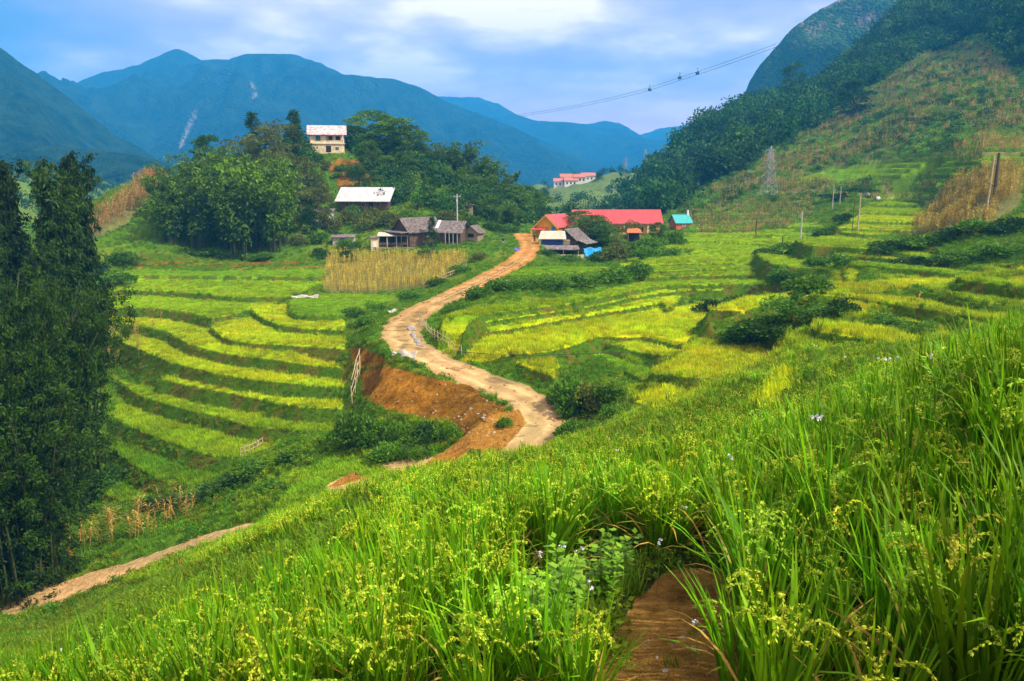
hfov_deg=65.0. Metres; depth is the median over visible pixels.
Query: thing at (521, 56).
sky
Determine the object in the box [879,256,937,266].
bush
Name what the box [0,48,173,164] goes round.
mountain
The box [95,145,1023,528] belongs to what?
terrace rice
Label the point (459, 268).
bush
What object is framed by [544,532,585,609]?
leafy weed
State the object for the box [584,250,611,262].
bush
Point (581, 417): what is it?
black cable
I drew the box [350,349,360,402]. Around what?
pole frame
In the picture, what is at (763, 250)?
bush
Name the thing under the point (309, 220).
broadleaf tree
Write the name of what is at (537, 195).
broadleaf tree
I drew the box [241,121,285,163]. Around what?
broadleaf tree
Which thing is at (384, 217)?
bush
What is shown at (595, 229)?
broadleaf tree
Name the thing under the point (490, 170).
bamboo clump
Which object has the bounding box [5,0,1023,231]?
hillside forest
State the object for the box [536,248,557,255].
bush
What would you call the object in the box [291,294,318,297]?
white plastic sheet
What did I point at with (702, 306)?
bush
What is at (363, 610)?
rice plants
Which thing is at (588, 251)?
blue tarp
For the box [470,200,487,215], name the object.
bamboo clump
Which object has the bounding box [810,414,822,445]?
wild flower
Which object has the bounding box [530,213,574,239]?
yellow gable house
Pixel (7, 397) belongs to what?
bamboo clump
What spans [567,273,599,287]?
bush
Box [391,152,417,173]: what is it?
broadleaf tree
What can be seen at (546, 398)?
bush
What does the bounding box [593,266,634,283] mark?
bush
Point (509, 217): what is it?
bamboo clump
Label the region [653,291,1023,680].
tall rice
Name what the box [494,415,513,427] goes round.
bush
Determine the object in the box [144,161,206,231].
bamboo clump
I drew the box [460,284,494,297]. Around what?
bush
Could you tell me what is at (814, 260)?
bush
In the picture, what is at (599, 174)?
broadleaf tree
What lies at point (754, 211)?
trellis row
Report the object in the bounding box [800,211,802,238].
post
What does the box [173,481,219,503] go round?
bush
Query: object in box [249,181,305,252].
bamboo clump
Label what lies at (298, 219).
broadleaf tree
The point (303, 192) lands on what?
broadleaf tree
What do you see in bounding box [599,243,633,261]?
bush
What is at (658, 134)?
mountain horizon
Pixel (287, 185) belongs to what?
bamboo clump
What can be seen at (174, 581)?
slope weeds
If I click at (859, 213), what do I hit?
post
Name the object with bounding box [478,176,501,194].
bamboo clump
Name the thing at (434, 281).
bush
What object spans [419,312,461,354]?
bamboo fence
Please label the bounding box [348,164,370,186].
broadleaf tree
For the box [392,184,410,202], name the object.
bush
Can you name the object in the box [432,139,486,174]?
bamboo clump
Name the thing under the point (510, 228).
bush
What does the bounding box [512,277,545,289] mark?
bush
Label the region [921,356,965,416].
leafy weed
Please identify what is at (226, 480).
bush
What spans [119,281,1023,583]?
grass field
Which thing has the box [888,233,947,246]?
bush
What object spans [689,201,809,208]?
trellis row
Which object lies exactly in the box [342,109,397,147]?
broadleaf tree
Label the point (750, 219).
trellis row
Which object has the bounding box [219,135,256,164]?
broadleaf tree
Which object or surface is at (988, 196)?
post
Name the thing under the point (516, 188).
bamboo clump
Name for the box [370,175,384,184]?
broadleaf tree
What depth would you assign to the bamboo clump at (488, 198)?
180.38 m
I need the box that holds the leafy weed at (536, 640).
[529,604,573,680]
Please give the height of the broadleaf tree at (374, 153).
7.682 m
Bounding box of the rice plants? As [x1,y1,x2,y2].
[0,305,1023,680]
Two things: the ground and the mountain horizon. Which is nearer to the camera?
the ground
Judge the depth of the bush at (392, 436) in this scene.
58.41 m
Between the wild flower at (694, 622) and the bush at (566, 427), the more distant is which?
the bush at (566, 427)
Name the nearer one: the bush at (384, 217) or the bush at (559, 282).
the bush at (559, 282)
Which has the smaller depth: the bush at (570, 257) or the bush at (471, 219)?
the bush at (570, 257)
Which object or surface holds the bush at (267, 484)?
on the ground
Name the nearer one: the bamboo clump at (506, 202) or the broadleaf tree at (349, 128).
the bamboo clump at (506, 202)
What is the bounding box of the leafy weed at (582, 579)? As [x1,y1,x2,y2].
[553,559,589,626]
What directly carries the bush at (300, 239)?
on the ground
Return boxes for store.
[542,245,583,258]
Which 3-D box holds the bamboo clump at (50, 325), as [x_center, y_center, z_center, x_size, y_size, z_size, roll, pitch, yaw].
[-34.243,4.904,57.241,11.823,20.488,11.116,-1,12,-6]
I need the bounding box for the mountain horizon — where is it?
[640,125,687,140]
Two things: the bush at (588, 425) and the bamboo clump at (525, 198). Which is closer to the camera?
the bush at (588, 425)
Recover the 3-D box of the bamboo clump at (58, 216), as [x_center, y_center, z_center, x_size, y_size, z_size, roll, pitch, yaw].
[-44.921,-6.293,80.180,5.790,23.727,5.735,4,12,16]
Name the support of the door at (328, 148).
in the hilltop house at (326, 138)
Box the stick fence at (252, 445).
[240,437,262,454]
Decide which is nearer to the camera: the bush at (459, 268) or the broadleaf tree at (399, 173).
the bush at (459, 268)
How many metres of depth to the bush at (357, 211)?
163.59 m
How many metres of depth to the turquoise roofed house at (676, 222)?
181.16 m
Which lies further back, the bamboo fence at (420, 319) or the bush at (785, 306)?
the bamboo fence at (420, 319)
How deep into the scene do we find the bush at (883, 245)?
98.24 m
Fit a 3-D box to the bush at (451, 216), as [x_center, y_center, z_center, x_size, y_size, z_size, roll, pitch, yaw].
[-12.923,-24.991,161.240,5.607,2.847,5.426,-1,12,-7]
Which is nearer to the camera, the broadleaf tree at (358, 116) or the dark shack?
the dark shack
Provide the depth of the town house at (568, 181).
472.15 m
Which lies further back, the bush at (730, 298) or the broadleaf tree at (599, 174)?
the broadleaf tree at (599, 174)
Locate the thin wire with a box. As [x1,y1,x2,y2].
[465,351,634,354]
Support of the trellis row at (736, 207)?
on the ground
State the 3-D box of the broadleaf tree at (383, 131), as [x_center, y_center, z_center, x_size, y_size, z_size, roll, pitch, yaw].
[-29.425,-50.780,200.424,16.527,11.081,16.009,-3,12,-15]
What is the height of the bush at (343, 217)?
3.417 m
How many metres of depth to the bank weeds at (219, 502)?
93.08 m
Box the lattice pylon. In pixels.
[758,146,777,199]
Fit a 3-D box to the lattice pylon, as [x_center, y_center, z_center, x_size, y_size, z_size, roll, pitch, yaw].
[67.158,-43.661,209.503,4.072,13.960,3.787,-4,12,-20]
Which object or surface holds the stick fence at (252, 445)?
on the ground
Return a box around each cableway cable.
[508,47,774,117]
[510,44,774,115]
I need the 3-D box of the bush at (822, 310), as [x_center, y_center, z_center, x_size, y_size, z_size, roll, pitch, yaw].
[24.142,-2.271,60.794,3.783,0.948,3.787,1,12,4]
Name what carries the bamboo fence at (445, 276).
on the ground
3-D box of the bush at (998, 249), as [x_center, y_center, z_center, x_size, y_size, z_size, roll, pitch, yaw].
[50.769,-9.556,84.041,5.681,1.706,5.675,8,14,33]
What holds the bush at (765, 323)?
on the ground
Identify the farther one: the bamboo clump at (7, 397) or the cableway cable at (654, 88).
the cableway cable at (654, 88)
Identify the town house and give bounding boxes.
[553,178,563,188]
[559,174,572,177]
[563,177,578,186]
[573,174,585,183]
[580,173,595,182]
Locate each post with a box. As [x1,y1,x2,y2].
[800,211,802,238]
[857,193,861,231]
[985,155,994,216]
[992,153,1000,200]
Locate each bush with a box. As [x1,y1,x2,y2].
[83,464,132,492]
[95,261,112,274]
[96,271,137,284]
[103,251,145,263]
[134,491,184,516]
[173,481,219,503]
[187,247,222,255]
[202,471,243,495]
[213,251,246,258]
[230,457,276,481]
[240,252,276,259]
[248,478,290,498]
[270,447,314,468]
[289,233,311,245]
[300,167,325,180]
[305,231,328,243]
[309,149,324,162]
[311,247,330,258]
[316,160,332,168]
[317,217,344,231]
[325,407,376,446]
[331,172,341,176]
[334,163,346,169]
[335,210,357,224]
[335,237,362,250]
[336,250,356,262]
[341,305,370,317]
[342,204,361,217]
[344,164,360,176]
[350,415,390,448]
[353,315,376,326]
[355,214,382,228]
[360,206,381,217]
[362,301,385,309]
[364,440,407,462]
[366,182,385,186]
[373,211,403,226]
[377,419,420,446]
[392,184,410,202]
[393,443,432,461]
[397,208,422,217]
[397,289,423,300]
[412,420,439,447]
[416,245,437,257]
[424,276,447,285]
[431,423,458,444]
[435,210,460,220]
[443,301,464,311]
[448,264,473,272]
[460,214,485,225]
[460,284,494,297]
[467,448,482,454]
[469,252,488,260]
[482,219,503,230]
[482,277,520,291]
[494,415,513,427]
[501,223,522,232]
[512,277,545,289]
[533,274,575,289]
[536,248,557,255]
[545,391,565,403]
[548,374,596,416]
[552,417,585,436]
[557,254,586,261]
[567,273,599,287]
[570,381,608,416]
[574,419,605,431]
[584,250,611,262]
[589,381,628,407]
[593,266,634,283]
[597,402,631,418]
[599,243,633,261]
[618,260,654,278]
[620,239,651,256]
[627,244,662,257]
[643,234,670,247]
[653,247,682,256]
[660,231,689,245]
[691,298,724,312]
[711,326,767,345]
[721,293,746,302]
[726,314,794,338]
[751,246,783,256]
[755,293,821,320]
[766,266,801,278]
[768,241,794,251]
[778,273,837,297]
[800,254,830,266]
[803,304,838,317]
[811,226,836,236]
[814,193,849,197]
[824,252,857,267]
[825,297,861,315]
[832,213,852,222]
[844,187,879,192]
[864,311,910,327]
[867,239,909,252]
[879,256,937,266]
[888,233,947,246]
[889,320,942,333]
[924,250,981,263]
[926,227,970,239]
[951,217,1010,232]
[966,240,1023,257]
[985,216,1023,231]
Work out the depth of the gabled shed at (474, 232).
150.92 m
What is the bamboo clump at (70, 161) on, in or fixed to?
on the ground
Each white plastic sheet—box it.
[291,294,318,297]
[391,350,417,358]
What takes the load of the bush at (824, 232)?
on the ground
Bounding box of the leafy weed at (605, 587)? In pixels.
[577,539,633,609]
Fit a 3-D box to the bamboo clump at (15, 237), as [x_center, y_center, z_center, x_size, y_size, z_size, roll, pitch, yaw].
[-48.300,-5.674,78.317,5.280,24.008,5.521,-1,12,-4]
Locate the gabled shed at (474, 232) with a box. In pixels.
[465,225,485,241]
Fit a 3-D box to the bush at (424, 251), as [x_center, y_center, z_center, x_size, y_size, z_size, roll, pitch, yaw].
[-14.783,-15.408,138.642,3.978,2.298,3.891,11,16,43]
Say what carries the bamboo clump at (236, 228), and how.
on the ground
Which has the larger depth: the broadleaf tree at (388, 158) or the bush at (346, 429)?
the broadleaf tree at (388, 158)
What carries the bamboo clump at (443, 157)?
on the ground
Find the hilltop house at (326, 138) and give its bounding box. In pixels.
[307,125,351,156]
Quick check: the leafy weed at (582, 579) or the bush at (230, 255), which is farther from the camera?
the bush at (230, 255)
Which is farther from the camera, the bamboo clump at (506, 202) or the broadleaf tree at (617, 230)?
the bamboo clump at (506, 202)
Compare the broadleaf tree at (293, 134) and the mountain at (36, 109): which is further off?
the mountain at (36, 109)
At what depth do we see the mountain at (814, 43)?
896.25 m
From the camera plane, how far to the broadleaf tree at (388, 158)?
182.72 m
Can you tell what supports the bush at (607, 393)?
on the ground
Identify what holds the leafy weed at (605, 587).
on the ground
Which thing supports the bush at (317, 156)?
on the ground
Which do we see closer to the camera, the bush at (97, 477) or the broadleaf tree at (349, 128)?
the bush at (97, 477)
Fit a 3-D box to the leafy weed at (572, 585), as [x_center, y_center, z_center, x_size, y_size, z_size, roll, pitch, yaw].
[0.328,1.749,5.198,0.327,0.790,0.388,-4,12,-18]
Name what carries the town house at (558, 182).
on the ground
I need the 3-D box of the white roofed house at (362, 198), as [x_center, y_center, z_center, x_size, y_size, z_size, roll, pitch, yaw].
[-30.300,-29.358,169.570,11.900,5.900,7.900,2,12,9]
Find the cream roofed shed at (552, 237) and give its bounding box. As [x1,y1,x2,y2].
[538,231,569,244]
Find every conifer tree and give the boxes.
[239,111,263,155]
[282,109,311,166]
[424,217,439,246]
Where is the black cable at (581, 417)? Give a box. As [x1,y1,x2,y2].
[556,414,603,419]
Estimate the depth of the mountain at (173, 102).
2050.96 m
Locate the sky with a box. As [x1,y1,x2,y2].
[0,0,836,134]
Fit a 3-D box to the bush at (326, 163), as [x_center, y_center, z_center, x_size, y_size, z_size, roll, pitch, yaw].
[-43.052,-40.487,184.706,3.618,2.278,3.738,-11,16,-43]
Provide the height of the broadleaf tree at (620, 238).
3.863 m
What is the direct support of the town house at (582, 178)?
on the ground
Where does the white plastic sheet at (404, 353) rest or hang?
on the ground
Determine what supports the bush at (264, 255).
on the ground
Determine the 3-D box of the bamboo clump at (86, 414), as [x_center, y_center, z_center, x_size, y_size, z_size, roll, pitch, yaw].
[-34.611,6.219,62.651,6.103,16.361,6.491,1,12,4]
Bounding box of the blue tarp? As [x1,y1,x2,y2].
[583,247,600,256]
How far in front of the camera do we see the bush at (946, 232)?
96.62 m
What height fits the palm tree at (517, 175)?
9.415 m
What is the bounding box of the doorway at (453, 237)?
[446,233,457,241]
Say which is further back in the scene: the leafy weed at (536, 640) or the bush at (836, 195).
the bush at (836, 195)
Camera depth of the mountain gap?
3109.83 m
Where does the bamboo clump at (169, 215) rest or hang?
on the ground
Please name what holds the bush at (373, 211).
on the ground
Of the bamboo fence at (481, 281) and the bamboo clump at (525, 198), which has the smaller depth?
the bamboo fence at (481, 281)
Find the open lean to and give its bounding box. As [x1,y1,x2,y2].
[376,232,417,249]
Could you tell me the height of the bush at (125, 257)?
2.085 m
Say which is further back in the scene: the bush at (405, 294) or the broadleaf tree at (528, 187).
the broadleaf tree at (528, 187)
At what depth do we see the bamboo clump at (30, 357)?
51.99 m
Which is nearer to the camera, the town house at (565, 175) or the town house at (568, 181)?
the town house at (568, 181)
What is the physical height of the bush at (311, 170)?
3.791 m
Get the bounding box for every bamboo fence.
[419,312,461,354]
[423,263,466,286]
[437,256,525,301]
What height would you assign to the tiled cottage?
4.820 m
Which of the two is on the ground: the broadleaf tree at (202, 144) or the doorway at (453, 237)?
the broadleaf tree at (202, 144)
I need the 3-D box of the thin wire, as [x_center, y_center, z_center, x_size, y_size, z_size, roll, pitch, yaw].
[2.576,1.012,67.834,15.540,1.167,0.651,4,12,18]
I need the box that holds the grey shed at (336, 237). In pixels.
[330,234,356,246]
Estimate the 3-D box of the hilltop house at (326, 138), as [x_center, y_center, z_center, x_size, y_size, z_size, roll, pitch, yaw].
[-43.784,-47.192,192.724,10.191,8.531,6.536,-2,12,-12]
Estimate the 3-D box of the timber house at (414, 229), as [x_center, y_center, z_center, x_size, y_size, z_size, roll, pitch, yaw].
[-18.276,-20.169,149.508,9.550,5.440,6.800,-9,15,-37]
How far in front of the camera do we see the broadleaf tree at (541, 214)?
196.98 m
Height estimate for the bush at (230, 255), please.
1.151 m
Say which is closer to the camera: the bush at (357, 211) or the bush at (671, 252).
the bush at (671, 252)
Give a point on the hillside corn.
(984, 175)
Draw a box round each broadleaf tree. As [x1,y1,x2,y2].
[188,134,224,169]
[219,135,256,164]
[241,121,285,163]
[256,118,302,161]
[257,149,292,168]
[285,155,329,205]
[288,206,302,229]
[291,180,315,217]
[300,205,319,233]
[301,185,336,222]
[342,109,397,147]
[344,125,372,147]
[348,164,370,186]
[355,139,383,170]
[366,114,424,154]
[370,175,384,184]
[374,154,396,169]
[387,124,431,156]
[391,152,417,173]
[393,167,404,182]
[511,208,527,223]
[518,184,535,198]
[519,202,539,219]
[522,189,547,205]
[535,192,555,213]
[537,205,546,217]
[562,210,596,232]
[564,214,618,245]
[585,220,622,244]
[595,172,602,178]
[610,233,624,246]
[621,219,641,239]
[647,222,665,237]
[778,62,807,89]
[834,78,876,116]
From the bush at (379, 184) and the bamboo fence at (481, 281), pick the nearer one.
the bamboo fence at (481, 281)
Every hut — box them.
[314,208,334,226]
[461,203,474,214]
[627,229,641,243]
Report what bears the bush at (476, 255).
on the ground
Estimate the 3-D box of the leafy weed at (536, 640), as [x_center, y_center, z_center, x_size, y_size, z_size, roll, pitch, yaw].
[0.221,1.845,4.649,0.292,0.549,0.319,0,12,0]
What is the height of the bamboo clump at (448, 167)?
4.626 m
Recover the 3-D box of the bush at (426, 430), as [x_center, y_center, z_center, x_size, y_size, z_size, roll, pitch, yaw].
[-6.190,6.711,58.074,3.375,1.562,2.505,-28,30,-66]
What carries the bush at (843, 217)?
on the ground
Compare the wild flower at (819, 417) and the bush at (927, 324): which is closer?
the wild flower at (819, 417)
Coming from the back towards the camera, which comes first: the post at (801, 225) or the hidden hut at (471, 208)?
the hidden hut at (471, 208)
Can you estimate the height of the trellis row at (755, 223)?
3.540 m
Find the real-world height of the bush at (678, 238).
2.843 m
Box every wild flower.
[587,580,593,606]
[656,538,662,593]
[680,506,686,552]
[692,617,698,661]
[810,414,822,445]
[877,356,897,410]
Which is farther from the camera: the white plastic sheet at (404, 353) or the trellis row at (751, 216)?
the trellis row at (751, 216)
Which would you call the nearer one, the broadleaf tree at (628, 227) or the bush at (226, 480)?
the bush at (226, 480)
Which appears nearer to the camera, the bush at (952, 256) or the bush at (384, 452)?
the bush at (384, 452)
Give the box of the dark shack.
[562,227,597,252]
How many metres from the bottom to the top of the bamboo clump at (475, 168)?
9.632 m
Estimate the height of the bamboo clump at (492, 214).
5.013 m
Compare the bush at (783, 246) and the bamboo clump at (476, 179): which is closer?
the bush at (783, 246)
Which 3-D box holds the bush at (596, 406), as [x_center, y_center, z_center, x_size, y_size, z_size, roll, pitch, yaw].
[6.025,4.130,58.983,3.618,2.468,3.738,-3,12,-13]
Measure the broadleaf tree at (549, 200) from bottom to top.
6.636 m
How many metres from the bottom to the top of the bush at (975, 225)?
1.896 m
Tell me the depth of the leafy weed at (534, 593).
5.49 m
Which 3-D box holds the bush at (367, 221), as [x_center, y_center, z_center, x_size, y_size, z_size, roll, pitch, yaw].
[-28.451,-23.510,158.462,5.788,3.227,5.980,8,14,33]
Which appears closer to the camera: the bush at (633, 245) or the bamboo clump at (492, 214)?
the bush at (633, 245)
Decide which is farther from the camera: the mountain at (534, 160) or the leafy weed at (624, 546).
the mountain at (534, 160)
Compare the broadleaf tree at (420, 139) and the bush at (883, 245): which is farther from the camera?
the broadleaf tree at (420, 139)
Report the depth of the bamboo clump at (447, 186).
178.35 m
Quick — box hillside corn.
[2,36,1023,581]
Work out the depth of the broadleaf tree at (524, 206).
187.15 m
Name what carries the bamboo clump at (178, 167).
on the ground
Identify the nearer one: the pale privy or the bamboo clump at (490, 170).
the pale privy
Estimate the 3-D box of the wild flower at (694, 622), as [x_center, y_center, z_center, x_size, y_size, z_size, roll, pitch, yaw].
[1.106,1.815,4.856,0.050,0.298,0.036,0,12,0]
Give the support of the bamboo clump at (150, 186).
on the ground
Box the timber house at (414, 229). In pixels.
[382,217,437,247]
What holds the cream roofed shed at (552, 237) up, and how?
on the ground
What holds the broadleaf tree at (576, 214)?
on the ground
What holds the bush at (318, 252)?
on the ground
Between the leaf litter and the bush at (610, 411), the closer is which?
the leaf litter
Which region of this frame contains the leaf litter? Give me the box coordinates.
[604,563,736,680]
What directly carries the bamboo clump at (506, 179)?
on the ground
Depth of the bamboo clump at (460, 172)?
189.35 m
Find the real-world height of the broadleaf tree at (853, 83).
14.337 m
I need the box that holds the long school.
[570,209,663,234]
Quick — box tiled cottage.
[435,220,468,243]
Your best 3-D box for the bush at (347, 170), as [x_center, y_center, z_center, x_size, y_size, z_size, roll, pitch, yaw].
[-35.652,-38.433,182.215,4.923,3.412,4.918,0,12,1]
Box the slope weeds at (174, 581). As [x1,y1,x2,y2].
[0,287,1023,680]
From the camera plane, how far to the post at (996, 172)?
107.63 m
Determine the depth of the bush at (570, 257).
129.36 m
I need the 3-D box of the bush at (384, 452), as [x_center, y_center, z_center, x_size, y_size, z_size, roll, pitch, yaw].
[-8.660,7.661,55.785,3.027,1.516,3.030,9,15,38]
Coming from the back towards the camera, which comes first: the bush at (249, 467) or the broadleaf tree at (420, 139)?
the broadleaf tree at (420, 139)
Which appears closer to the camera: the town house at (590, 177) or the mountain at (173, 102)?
the town house at (590, 177)
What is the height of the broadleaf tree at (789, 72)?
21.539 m
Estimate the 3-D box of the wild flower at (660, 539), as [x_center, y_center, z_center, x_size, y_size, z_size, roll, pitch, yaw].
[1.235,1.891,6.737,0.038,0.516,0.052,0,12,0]
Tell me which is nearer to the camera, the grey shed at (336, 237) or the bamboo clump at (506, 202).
the grey shed at (336, 237)
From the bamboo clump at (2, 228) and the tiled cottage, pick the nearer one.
the bamboo clump at (2, 228)
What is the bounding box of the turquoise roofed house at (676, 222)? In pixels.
[667,210,692,229]
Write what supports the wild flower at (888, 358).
on the ground
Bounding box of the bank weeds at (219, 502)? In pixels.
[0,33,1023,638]
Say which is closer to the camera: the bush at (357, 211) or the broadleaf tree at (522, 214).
the bush at (357, 211)
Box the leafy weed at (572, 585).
[543,554,589,651]
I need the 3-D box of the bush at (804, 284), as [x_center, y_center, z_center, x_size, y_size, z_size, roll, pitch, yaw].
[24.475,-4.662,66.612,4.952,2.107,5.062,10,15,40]
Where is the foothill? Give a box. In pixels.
[0,145,176,183]
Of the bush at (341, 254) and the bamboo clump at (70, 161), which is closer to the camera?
the bamboo clump at (70, 161)
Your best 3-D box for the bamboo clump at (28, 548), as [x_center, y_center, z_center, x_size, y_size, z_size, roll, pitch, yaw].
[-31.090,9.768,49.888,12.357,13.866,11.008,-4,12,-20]
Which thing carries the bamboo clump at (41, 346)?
on the ground
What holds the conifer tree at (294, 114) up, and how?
on the ground
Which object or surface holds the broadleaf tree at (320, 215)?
on the ground
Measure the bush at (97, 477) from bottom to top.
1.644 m
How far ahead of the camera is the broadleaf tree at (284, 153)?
163.03 m
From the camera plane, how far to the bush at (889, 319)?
56.34 m
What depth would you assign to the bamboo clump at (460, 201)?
169.15 m
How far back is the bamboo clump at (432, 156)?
198.47 m
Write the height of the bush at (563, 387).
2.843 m
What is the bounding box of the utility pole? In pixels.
[453,194,460,220]
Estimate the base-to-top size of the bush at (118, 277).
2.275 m
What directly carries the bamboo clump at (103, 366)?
on the ground
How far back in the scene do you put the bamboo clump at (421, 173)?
185.78 m
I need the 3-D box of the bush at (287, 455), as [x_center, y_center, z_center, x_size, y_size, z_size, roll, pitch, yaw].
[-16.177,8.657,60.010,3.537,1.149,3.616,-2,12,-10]
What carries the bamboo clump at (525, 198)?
on the ground
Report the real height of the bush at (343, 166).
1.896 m
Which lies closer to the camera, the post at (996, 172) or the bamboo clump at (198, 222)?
the post at (996, 172)
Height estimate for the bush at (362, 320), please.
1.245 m
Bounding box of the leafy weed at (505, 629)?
[488,591,533,668]
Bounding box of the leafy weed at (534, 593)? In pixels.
[509,569,548,643]
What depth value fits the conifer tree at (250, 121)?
179.51 m
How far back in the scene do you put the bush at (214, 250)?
138.87 m
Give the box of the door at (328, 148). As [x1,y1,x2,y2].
[326,146,330,151]
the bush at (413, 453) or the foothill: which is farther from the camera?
the foothill
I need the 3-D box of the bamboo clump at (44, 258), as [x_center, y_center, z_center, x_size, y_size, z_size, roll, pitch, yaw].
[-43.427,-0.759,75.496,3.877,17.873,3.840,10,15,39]
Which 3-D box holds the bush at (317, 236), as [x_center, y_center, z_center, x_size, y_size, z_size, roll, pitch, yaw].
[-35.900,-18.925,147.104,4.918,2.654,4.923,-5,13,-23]
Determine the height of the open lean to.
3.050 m
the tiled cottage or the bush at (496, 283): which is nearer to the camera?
the bush at (496, 283)
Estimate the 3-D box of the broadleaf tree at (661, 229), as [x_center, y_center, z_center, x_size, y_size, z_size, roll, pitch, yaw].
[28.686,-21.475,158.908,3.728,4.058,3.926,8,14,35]
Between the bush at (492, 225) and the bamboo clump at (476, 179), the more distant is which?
the bamboo clump at (476, 179)
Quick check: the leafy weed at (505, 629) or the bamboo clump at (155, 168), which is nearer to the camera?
the leafy weed at (505, 629)
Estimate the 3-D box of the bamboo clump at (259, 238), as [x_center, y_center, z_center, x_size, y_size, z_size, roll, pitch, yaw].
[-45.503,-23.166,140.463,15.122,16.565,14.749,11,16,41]
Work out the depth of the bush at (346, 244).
144.87 m
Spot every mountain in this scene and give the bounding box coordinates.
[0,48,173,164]
[37,49,344,163]
[267,61,621,186]
[439,96,642,163]
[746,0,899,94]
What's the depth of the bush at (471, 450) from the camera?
53.50 m
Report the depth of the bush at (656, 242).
130.57 m
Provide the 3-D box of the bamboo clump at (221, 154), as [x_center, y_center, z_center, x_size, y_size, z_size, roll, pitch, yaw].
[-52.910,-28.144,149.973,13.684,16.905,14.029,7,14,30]
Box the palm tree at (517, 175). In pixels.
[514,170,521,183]
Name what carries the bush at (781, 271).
on the ground
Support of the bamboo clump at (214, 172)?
on the ground
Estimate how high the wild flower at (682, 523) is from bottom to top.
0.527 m
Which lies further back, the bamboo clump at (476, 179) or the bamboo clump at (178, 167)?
the bamboo clump at (476, 179)
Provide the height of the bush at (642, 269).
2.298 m
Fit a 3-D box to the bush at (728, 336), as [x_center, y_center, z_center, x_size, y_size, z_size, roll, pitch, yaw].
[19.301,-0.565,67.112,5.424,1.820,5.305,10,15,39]
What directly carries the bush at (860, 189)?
on the ground
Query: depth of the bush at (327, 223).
156.21 m
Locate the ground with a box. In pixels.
[0,0,1023,680]
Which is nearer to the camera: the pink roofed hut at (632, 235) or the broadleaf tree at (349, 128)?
the pink roofed hut at (632, 235)
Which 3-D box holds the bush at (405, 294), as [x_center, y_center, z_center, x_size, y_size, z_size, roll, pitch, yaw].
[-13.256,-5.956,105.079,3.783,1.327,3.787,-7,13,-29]
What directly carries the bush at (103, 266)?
on the ground
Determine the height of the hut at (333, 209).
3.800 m
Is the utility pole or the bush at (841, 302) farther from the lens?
the utility pole
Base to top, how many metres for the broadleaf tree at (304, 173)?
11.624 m
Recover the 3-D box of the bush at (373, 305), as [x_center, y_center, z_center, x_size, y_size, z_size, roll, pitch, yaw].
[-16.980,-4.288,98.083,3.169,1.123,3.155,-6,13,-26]
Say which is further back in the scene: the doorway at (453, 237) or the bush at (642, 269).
the doorway at (453, 237)
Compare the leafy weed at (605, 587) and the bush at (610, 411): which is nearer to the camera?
the leafy weed at (605, 587)
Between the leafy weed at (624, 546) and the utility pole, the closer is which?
the leafy weed at (624, 546)
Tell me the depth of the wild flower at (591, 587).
5.69 m
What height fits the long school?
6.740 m
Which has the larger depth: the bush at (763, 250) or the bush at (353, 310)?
the bush at (763, 250)
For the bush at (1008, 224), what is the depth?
92.06 m
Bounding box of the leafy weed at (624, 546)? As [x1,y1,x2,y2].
[593,526,642,578]
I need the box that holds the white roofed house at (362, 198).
[335,187,395,212]
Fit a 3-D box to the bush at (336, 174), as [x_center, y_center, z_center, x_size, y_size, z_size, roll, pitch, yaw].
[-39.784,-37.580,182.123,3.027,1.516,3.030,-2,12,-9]
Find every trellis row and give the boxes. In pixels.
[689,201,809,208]
[690,205,806,211]
[691,209,803,215]
[691,213,793,220]
[692,216,798,221]
[695,221,795,227]
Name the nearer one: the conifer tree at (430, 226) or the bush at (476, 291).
the bush at (476, 291)
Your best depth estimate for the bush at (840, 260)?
94.69 m
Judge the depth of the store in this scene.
141.96 m
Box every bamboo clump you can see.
[0,157,34,321]
[0,225,11,292]
[0,261,69,521]
[0,268,130,526]
[0,276,137,505]
[0,300,34,559]
[0,335,87,569]
[0,377,120,612]
[11,156,100,376]
[19,324,100,507]
[20,237,61,331]
[53,150,114,367]
[131,172,178,205]
[133,189,193,245]
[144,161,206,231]
[152,172,229,249]
[163,152,231,211]
[176,157,264,249]
[182,172,280,258]
[187,144,275,189]
[213,160,298,252]
[223,151,293,238]
[238,163,301,245]
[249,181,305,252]
[415,143,442,165]
[418,171,425,178]
[430,148,461,175]
[430,165,451,180]
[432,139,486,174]
[442,185,458,193]
[444,166,468,184]
[453,197,467,209]
[454,154,497,183]
[457,173,484,186]
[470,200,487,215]
[473,159,509,184]
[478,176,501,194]
[480,192,500,205]
[483,205,504,221]
[488,173,516,191]
[496,199,515,206]
[499,183,525,199]
[501,205,518,225]
[511,192,534,212]
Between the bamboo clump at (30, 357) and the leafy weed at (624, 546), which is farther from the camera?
the bamboo clump at (30, 357)
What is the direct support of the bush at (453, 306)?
on the ground
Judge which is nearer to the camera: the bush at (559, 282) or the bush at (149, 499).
the bush at (149, 499)
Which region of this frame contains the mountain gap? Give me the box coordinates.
[603,138,671,172]
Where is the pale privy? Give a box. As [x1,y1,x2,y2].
[370,236,378,250]
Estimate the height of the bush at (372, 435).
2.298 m
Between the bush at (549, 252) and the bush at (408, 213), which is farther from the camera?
the bush at (408, 213)
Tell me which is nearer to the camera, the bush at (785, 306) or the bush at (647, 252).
the bush at (785, 306)
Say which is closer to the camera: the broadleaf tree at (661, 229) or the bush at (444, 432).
the bush at (444, 432)

